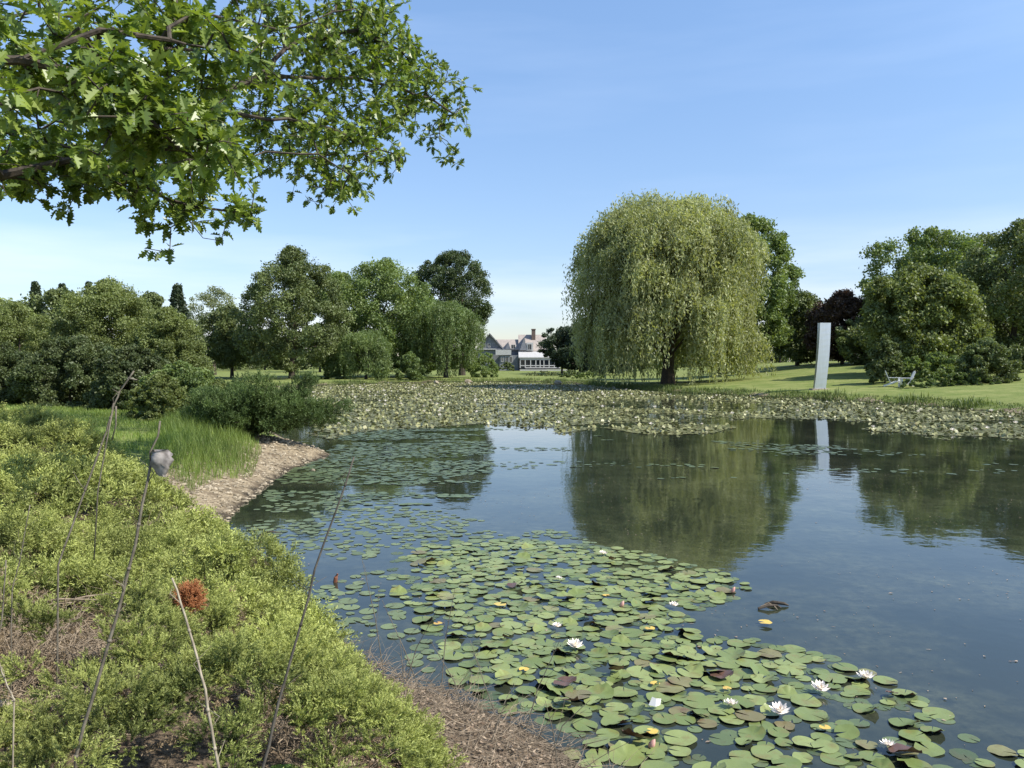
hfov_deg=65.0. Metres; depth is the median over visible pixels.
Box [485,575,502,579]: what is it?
lily pad
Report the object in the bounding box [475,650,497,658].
lily pad
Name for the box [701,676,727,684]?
lily pad
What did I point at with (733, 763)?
lily pad
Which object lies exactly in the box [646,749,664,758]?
lily pad
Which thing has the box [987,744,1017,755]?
lily pad
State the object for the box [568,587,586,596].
lily pad
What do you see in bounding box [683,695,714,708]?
lily pad
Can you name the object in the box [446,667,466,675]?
lily pad
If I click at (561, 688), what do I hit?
lily pad
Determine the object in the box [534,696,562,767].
dry weed
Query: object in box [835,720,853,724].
lily pad
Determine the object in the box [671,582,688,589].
lily pad
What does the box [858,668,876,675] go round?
lily pad
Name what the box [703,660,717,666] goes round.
lily pad
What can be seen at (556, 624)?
water lily
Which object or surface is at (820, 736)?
lily pad
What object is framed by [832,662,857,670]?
lily pad
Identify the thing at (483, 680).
dry weed
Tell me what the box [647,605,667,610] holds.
lily pad
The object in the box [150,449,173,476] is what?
cloth scrap
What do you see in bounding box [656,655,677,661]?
lily pad
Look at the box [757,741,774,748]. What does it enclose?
lily pad
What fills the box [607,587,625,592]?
lily pad
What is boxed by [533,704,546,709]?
lily pad
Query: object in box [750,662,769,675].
lily pad
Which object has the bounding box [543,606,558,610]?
lily pad
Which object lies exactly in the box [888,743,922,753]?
lily pad
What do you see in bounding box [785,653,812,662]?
lily pad
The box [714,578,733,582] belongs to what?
lily pad
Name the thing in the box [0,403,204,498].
lawn grass
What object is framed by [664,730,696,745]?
lily pad
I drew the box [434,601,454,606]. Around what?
lily pad
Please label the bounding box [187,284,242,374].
pale tree
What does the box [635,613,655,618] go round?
lily pad
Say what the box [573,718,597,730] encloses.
lily pad
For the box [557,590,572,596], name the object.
lily pad
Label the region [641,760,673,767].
lily pad
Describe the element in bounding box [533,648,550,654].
lily pad
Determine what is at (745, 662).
lily pad
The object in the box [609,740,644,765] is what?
lily pad
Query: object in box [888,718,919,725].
lily pad
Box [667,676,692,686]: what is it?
lily pad
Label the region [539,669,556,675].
lily pad
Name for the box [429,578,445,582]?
lily pad
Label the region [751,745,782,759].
lily pad
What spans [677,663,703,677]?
lily pad
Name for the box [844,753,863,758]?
lily pad
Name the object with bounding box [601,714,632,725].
lily pad
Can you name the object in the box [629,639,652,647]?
lily pad
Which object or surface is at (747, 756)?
lily pad
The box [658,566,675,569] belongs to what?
lily pad
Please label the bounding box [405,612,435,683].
dry weed
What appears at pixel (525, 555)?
lily pad
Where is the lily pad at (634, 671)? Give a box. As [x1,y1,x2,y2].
[626,665,653,676]
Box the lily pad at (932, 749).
[914,741,944,756]
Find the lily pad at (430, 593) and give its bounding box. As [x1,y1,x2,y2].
[426,592,439,594]
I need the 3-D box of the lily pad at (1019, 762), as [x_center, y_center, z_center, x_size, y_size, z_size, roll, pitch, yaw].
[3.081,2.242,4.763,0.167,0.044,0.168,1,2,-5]
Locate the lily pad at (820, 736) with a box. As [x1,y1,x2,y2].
[811,732,832,740]
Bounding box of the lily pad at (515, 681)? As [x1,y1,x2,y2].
[507,678,522,684]
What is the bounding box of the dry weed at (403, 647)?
[382,601,426,692]
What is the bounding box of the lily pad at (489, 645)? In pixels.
[479,643,498,647]
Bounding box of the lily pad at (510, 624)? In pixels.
[500,621,521,628]
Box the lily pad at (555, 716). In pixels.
[544,711,563,719]
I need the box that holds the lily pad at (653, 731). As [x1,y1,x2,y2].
[646,728,657,733]
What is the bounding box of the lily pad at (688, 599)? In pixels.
[677,597,692,601]
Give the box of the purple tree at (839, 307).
[801,287,864,363]
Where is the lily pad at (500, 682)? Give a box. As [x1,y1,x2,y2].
[494,678,510,683]
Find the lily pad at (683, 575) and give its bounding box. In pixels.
[674,573,690,577]
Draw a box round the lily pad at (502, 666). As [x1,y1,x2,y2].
[491,663,509,670]
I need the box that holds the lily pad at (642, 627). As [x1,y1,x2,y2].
[639,625,655,630]
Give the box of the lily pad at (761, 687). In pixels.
[752,683,777,691]
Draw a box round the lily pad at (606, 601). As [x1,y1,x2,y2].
[602,598,620,604]
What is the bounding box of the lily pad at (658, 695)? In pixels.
[646,691,670,702]
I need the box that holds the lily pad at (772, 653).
[757,648,781,657]
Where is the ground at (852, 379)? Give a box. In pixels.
[0,361,1023,767]
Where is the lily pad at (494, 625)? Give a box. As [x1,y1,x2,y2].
[489,622,504,627]
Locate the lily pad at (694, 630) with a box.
[678,628,700,633]
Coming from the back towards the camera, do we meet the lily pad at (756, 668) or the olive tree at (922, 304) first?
the olive tree at (922, 304)
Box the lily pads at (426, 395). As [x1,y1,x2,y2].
[266,382,1023,439]
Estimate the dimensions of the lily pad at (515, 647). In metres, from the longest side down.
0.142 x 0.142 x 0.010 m
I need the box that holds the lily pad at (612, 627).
[605,625,623,631]
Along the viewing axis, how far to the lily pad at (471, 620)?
7.45 m
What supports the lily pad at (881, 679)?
on the water
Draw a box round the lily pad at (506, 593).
[497,590,516,595]
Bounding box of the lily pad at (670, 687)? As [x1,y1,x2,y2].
[656,681,684,692]
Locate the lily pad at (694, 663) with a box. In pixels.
[684,661,706,665]
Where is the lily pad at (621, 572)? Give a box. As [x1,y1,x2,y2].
[613,570,631,574]
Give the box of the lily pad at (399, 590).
[389,585,407,594]
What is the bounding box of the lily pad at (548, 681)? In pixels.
[533,678,558,686]
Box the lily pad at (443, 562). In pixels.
[437,559,452,566]
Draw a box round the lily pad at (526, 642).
[513,638,535,646]
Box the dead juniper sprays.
[0,477,392,767]
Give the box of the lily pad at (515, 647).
[509,645,525,650]
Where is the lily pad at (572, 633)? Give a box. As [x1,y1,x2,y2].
[566,631,581,636]
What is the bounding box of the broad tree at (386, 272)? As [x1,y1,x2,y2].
[315,256,445,373]
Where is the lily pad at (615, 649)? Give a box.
[606,645,621,652]
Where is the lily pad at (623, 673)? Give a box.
[610,669,630,677]
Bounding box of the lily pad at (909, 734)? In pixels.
[898,729,930,741]
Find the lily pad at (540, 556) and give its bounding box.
[531,554,547,557]
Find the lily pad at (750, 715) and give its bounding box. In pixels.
[735,710,765,720]
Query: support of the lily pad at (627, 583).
on the water
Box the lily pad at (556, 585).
[548,583,565,587]
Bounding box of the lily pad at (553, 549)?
[546,548,560,551]
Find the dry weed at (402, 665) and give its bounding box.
[389,643,405,697]
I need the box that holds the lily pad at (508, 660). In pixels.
[503,657,518,663]
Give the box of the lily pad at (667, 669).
[648,663,675,674]
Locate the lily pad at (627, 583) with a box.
[617,580,634,585]
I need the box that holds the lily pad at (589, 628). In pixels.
[583,626,598,630]
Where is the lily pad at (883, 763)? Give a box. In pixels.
[867,758,894,767]
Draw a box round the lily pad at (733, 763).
[717,759,753,767]
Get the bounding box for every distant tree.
[201,334,237,368]
[208,362,263,370]
[272,322,353,371]
[655,348,725,365]
[697,351,770,362]
[759,332,794,362]
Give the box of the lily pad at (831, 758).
[820,752,849,764]
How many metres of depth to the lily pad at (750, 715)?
5.45 m
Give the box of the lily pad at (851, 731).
[834,724,859,739]
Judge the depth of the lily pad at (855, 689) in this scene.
5.88 m
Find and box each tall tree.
[224,243,354,378]
[855,225,1010,316]
[944,218,1023,347]
[947,231,1019,357]
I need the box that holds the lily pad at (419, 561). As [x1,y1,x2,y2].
[410,558,425,565]
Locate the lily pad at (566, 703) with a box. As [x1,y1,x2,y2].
[553,697,570,705]
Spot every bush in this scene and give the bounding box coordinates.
[0,298,62,378]
[0,334,133,409]
[0,340,50,405]
[35,275,158,396]
[80,343,170,410]
[114,305,216,372]
[121,369,191,421]
[136,360,215,417]
[210,378,232,389]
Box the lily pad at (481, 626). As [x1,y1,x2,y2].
[475,622,491,630]
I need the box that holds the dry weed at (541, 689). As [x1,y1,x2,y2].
[523,641,559,738]
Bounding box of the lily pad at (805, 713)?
[794,707,827,720]
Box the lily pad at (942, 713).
[922,707,954,719]
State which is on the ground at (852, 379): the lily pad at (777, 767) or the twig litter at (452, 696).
the twig litter at (452, 696)
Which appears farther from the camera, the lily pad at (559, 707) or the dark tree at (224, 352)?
the dark tree at (224, 352)
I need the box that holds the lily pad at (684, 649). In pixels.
[677,646,696,653]
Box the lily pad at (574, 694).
[565,689,591,698]
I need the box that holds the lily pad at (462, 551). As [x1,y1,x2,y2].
[452,550,468,553]
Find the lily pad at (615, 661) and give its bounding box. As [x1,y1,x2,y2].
[609,658,628,665]
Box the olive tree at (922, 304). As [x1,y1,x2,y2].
[858,261,998,373]
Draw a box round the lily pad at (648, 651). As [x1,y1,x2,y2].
[639,648,658,653]
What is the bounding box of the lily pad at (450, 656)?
[443,651,463,659]
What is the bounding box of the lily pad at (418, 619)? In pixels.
[412,616,434,622]
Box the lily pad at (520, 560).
[511,559,526,562]
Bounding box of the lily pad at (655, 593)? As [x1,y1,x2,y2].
[644,591,660,594]
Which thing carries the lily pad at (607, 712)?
on the water
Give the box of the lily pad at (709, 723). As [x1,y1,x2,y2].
[697,719,716,727]
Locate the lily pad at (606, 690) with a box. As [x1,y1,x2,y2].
[588,682,613,698]
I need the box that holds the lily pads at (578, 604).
[398,536,994,766]
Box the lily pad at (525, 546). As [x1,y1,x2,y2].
[521,542,537,549]
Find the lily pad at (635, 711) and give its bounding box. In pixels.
[626,704,644,715]
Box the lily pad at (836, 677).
[818,673,847,682]
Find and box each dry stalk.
[0,560,10,631]
[0,664,17,767]
[6,505,34,699]
[56,371,136,714]
[73,421,160,767]
[170,576,224,767]
[261,457,354,767]
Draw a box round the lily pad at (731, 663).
[714,657,740,668]
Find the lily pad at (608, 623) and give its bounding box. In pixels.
[603,621,618,625]
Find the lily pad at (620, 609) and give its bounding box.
[612,607,631,610]
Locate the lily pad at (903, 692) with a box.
[892,689,916,694]
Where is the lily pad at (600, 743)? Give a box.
[582,736,609,746]
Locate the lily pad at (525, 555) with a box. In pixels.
[514,551,530,558]
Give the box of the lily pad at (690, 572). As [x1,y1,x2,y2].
[679,570,696,573]
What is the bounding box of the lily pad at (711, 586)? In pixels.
[706,584,723,588]
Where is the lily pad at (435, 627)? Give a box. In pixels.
[420,624,443,631]
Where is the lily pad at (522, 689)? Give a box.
[515,686,536,693]
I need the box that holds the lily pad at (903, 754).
[886,746,918,756]
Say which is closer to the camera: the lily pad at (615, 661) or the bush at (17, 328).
the lily pad at (615, 661)
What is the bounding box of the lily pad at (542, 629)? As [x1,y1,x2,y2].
[533,623,550,633]
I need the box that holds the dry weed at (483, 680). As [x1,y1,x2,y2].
[469,641,496,718]
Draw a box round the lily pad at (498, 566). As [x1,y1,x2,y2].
[492,565,507,568]
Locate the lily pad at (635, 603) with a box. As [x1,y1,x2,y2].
[631,598,648,607]
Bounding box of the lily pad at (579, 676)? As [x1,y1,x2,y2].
[569,673,589,682]
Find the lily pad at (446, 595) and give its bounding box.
[437,592,455,599]
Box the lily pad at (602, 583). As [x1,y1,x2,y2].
[591,580,607,584]
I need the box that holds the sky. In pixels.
[0,0,1023,361]
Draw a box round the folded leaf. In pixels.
[649,697,660,706]
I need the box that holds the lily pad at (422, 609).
[413,607,433,612]
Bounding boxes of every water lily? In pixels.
[553,622,561,626]
[568,638,583,647]
[722,698,738,704]
[770,701,790,713]
[811,679,829,690]
[856,669,875,678]
[879,738,896,745]
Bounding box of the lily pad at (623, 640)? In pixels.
[611,634,630,646]
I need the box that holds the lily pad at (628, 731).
[622,728,650,738]
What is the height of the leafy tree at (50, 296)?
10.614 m
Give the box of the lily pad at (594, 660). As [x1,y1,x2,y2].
[586,657,606,664]
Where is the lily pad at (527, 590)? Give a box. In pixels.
[522,588,539,592]
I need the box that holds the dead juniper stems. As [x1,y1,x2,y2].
[0,509,369,764]
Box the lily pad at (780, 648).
[768,645,785,650]
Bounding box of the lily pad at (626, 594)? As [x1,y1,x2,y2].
[621,591,640,597]
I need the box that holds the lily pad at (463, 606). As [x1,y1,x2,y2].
[454,604,473,609]
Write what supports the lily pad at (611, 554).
on the water
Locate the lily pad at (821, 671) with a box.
[811,669,829,673]
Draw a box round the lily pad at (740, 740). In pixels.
[735,737,753,744]
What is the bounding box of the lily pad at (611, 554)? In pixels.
[606,553,620,556]
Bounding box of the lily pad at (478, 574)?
[472,572,487,575]
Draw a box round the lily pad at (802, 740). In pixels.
[792,736,813,746]
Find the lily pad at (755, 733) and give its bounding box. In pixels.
[738,725,765,740]
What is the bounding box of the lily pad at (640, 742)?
[632,737,650,751]
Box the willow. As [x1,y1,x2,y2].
[560,188,777,384]
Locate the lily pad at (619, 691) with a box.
[613,686,637,696]
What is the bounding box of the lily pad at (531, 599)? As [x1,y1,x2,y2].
[523,597,539,601]
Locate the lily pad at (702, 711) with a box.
[690,709,709,716]
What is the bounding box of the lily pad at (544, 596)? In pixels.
[536,593,553,598]
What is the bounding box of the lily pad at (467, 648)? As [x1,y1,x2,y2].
[462,646,478,650]
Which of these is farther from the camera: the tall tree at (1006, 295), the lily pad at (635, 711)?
the tall tree at (1006, 295)
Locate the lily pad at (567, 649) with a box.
[553,646,577,654]
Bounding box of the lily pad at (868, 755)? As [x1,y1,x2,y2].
[859,750,885,760]
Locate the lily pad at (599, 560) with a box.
[589,558,606,562]
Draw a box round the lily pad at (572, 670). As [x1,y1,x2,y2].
[562,668,578,674]
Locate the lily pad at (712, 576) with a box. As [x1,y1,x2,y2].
[706,574,722,578]
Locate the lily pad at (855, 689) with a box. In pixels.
[843,685,870,694]
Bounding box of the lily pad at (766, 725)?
[749,720,774,731]
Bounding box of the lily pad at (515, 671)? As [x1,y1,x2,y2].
[505,668,521,675]
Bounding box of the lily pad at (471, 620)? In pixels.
[462,618,478,623]
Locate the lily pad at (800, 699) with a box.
[791,694,821,706]
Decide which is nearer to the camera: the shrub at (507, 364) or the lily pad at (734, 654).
the lily pad at (734, 654)
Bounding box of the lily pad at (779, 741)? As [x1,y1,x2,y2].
[774,737,792,745]
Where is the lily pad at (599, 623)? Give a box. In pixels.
[591,621,605,625]
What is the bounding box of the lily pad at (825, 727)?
[819,725,830,728]
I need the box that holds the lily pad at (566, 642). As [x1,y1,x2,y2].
[563,638,575,645]
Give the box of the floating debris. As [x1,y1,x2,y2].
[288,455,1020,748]
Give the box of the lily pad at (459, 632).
[447,630,466,635]
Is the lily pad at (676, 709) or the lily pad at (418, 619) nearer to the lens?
the lily pad at (676, 709)
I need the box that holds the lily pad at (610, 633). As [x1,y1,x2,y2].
[599,629,618,637]
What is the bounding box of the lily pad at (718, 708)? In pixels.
[708,704,733,714]
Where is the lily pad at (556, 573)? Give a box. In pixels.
[550,571,567,575]
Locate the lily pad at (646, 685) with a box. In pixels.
[640,680,658,689]
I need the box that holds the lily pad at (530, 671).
[517,666,535,673]
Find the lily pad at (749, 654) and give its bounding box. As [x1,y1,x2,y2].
[741,650,760,657]
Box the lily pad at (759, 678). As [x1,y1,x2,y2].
[750,674,773,682]
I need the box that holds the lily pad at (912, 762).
[897,757,932,767]
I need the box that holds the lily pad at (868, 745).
[855,740,877,748]
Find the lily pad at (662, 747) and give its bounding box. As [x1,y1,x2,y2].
[650,742,667,750]
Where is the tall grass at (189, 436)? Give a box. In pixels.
[145,407,261,491]
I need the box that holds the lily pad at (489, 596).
[483,594,500,598]
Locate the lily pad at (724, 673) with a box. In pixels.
[710,670,733,678]
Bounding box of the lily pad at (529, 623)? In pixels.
[526,620,546,626]
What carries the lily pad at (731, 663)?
on the water
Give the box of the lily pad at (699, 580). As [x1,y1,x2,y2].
[689,579,708,583]
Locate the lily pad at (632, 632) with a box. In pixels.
[621,628,643,636]
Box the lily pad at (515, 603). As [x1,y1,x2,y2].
[507,601,525,605]
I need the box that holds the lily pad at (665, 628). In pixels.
[656,622,673,630]
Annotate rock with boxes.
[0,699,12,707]
[204,485,212,490]
[554,380,561,384]
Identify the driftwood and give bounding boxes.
[333,573,337,582]
[758,600,788,609]
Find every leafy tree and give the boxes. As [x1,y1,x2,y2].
[0,297,41,350]
[16,285,109,339]
[305,271,369,376]
[383,294,456,375]
[765,289,833,365]
[835,315,903,364]
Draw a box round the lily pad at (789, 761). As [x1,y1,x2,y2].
[771,755,801,767]
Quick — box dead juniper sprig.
[169,578,208,617]
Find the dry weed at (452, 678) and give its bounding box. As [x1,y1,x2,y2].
[430,640,462,714]
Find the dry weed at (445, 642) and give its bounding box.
[440,590,465,695]
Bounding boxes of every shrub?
[319,357,346,378]
[393,351,425,380]
[467,355,498,377]
[478,352,498,370]
[498,361,514,370]
[522,371,558,375]
[558,370,579,377]
[571,371,604,378]
[863,334,904,382]
[895,351,970,378]
[954,337,1021,383]
[1002,343,1023,372]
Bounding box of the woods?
[206,334,1022,368]
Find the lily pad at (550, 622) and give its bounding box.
[548,620,565,624]
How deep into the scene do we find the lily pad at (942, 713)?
5.50 m
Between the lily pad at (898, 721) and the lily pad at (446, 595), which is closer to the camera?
the lily pad at (898, 721)
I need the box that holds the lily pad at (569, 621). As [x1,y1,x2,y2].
[562,617,577,625]
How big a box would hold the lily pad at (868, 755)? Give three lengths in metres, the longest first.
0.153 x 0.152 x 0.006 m
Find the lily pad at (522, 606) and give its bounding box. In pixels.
[509,602,527,610]
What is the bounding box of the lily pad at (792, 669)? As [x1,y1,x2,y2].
[776,665,803,674]
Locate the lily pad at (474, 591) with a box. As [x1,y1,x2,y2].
[469,589,486,593]
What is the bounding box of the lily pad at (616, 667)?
[609,665,623,669]
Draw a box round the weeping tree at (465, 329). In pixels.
[399,298,487,377]
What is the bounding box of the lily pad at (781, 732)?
[768,727,788,737]
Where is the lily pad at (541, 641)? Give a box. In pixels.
[535,638,554,645]
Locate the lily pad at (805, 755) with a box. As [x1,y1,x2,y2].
[792,752,812,762]
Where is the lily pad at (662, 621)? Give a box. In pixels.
[651,618,669,624]
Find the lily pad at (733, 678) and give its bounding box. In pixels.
[720,674,739,681]
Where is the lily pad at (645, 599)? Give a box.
[641,598,657,600]
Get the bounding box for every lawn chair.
[883,371,900,386]
[898,371,915,386]
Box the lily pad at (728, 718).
[719,714,744,724]
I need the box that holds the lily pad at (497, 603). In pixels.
[494,602,505,605]
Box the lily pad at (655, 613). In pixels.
[648,610,666,615]
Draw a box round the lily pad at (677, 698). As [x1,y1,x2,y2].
[671,695,687,701]
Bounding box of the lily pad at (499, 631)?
[492,627,513,635]
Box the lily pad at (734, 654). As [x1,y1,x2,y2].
[718,649,744,659]
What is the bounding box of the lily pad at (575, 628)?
[566,625,582,630]
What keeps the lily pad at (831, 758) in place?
on the water
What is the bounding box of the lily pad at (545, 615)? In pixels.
[538,612,554,618]
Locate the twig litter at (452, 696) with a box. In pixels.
[246,637,650,767]
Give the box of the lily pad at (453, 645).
[438,641,460,649]
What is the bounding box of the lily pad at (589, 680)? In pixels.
[581,676,601,684]
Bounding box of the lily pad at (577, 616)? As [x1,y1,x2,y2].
[568,613,584,619]
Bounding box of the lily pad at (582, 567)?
[572,565,588,568]
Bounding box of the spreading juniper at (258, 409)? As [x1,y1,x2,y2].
[167,367,356,437]
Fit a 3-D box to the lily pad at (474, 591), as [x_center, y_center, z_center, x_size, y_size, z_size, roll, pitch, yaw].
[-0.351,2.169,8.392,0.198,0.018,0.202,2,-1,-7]
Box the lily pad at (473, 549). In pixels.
[465,547,480,550]
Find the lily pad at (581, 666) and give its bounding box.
[574,663,590,668]
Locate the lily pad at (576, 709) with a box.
[567,707,591,716]
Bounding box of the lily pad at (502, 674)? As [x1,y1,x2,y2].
[495,669,512,678]
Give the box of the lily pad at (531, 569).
[526,567,542,571]
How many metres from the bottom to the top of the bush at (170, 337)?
4.562 m
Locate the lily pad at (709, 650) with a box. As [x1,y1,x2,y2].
[702,646,720,655]
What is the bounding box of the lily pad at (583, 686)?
[576,684,592,689]
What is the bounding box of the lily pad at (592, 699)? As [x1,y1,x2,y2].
[584,696,604,704]
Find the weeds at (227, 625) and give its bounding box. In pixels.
[5,482,366,767]
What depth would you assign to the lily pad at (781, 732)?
5.19 m
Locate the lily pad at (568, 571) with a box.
[560,569,575,573]
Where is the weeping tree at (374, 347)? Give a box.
[334,328,394,379]
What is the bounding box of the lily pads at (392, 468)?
[263,428,1023,504]
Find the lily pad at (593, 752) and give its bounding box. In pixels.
[585,748,610,761]
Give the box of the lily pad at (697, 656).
[685,653,704,659]
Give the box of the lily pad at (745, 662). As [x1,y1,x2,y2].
[736,658,762,666]
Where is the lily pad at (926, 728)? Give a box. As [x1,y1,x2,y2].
[920,726,944,731]
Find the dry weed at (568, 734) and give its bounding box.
[549,700,591,763]
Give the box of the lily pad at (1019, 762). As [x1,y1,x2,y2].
[1014,759,1023,767]
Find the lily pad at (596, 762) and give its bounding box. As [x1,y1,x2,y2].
[579,758,601,767]
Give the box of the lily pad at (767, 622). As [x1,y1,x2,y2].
[758,620,771,623]
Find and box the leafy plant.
[270,764,298,767]
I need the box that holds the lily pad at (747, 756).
[729,750,758,763]
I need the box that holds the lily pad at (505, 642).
[492,639,512,646]
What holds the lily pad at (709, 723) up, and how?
on the water
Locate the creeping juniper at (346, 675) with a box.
[0,400,469,767]
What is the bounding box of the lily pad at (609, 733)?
[596,728,618,738]
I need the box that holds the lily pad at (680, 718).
[674,713,695,724]
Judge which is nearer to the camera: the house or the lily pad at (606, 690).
the lily pad at (606, 690)
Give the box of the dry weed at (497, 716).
[484,687,513,743]
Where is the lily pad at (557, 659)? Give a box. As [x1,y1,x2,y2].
[542,655,566,663]
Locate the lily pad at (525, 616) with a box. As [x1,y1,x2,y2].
[517,614,533,620]
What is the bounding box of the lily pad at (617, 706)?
[606,702,627,710]
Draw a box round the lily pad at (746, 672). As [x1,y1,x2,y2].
[732,668,756,678]
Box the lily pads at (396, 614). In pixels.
[244,499,596,672]
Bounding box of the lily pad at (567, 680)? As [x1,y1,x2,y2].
[553,676,576,685]
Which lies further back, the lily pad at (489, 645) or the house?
the house
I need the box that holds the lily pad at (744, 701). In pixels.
[723,695,754,708]
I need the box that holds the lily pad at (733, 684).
[722,681,739,687]
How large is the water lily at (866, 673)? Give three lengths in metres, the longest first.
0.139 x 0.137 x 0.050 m
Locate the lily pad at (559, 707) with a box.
[545,703,566,710]
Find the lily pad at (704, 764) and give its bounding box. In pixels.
[692,761,725,767]
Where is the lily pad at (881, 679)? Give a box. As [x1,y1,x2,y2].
[873,676,897,683]
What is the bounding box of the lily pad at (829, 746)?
[811,740,838,752]
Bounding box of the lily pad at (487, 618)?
[476,615,494,621]
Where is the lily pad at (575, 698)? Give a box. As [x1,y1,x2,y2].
[558,696,577,700]
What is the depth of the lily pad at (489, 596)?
8.22 m
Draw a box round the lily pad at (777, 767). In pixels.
[766,766,788,767]
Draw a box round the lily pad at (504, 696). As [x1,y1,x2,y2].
[499,694,517,699]
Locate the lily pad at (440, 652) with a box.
[437,649,453,654]
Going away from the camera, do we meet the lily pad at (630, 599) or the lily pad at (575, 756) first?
the lily pad at (575, 756)
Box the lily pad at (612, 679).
[606,676,622,682]
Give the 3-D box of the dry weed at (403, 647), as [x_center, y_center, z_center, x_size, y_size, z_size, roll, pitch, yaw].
[-0.714,1.843,5.397,0.314,0.796,0.046,0,2,-7]
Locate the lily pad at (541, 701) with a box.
[536,696,551,705]
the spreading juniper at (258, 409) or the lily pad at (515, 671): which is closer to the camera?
the lily pad at (515, 671)
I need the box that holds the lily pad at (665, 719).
[652,713,676,723]
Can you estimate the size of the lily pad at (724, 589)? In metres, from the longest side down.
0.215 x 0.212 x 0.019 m
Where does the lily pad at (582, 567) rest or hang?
on the water
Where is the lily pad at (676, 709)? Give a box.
[668,706,690,714]
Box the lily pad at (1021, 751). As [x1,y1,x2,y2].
[1017,749,1023,756]
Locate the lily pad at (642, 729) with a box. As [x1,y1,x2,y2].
[633,725,659,733]
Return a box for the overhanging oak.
[0,0,482,264]
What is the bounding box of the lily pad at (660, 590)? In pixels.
[652,588,667,592]
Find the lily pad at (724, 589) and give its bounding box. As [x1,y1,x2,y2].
[715,587,735,592]
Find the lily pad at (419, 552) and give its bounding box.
[411,550,426,553]
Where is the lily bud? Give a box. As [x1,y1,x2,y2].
[648,739,654,747]
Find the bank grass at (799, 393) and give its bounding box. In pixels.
[227,377,1023,413]
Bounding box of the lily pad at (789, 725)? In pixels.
[774,721,794,729]
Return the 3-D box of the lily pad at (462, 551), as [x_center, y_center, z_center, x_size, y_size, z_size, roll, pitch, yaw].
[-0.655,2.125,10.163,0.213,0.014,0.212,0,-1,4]
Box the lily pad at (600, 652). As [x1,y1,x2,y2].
[587,646,607,656]
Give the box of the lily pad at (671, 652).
[661,650,686,656]
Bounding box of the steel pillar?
[809,323,830,389]
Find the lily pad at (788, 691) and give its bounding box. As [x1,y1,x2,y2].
[777,685,797,698]
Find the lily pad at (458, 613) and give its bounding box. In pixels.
[445,611,464,615]
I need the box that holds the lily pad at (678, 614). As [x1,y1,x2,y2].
[668,611,684,616]
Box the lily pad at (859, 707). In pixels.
[852,703,878,712]
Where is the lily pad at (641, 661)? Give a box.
[634,659,659,667]
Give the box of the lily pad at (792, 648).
[784,645,805,652]
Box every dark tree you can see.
[127,290,173,316]
[195,303,268,377]
[413,249,494,374]
[536,323,627,372]
[536,326,567,372]
[567,331,641,374]
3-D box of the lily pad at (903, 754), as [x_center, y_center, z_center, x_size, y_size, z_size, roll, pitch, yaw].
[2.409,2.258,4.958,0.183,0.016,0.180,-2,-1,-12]
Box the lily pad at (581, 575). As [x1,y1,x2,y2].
[567,573,585,577]
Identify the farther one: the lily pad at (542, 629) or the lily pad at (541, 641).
the lily pad at (542, 629)
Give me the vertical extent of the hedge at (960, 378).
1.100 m
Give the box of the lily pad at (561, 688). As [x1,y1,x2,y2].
[545,684,572,694]
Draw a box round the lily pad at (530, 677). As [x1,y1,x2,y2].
[519,674,534,679]
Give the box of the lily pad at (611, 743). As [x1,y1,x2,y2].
[608,741,626,746]
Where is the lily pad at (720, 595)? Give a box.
[709,591,725,599]
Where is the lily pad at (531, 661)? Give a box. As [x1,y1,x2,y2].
[521,657,546,667]
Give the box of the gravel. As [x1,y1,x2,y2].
[159,434,328,521]
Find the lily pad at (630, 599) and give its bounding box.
[627,597,641,601]
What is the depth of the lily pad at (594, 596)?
8.23 m
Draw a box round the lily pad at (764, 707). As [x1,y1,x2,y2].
[760,703,778,715]
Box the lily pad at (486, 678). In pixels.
[469,675,490,683]
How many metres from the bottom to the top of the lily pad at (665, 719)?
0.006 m
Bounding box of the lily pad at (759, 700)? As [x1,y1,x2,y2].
[743,694,766,704]
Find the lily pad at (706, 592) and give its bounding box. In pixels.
[695,589,713,594]
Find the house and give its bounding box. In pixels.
[476,329,566,370]
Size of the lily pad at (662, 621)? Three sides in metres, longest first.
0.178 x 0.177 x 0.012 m
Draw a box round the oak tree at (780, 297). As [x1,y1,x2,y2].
[733,212,805,371]
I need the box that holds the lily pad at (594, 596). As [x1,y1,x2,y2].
[586,595,602,598]
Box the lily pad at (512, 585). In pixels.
[507,581,522,587]
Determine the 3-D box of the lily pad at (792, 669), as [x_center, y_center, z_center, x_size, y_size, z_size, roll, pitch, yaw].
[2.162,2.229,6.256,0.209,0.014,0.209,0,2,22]
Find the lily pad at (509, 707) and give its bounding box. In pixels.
[498,705,517,714]
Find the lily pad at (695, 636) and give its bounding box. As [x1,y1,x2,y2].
[683,632,702,639]
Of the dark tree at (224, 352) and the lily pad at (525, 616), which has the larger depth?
the dark tree at (224, 352)
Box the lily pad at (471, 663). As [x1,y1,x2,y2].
[458,658,478,666]
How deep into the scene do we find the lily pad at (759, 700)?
5.72 m
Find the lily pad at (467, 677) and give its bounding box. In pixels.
[449,674,470,684]
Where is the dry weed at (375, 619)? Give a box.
[362,561,383,673]
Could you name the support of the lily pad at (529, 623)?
on the water
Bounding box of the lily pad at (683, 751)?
[669,746,690,755]
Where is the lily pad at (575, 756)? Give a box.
[560,747,580,759]
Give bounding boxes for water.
[226,382,1023,767]
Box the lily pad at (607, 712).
[599,708,618,715]
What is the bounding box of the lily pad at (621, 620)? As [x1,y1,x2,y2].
[615,617,633,623]
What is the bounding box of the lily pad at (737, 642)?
[727,639,750,646]
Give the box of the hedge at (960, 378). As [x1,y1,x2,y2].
[900,372,1001,387]
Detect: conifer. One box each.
[28,281,43,313]
[58,283,68,288]
[84,280,92,293]
[168,283,203,352]
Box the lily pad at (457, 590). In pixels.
[451,588,466,592]

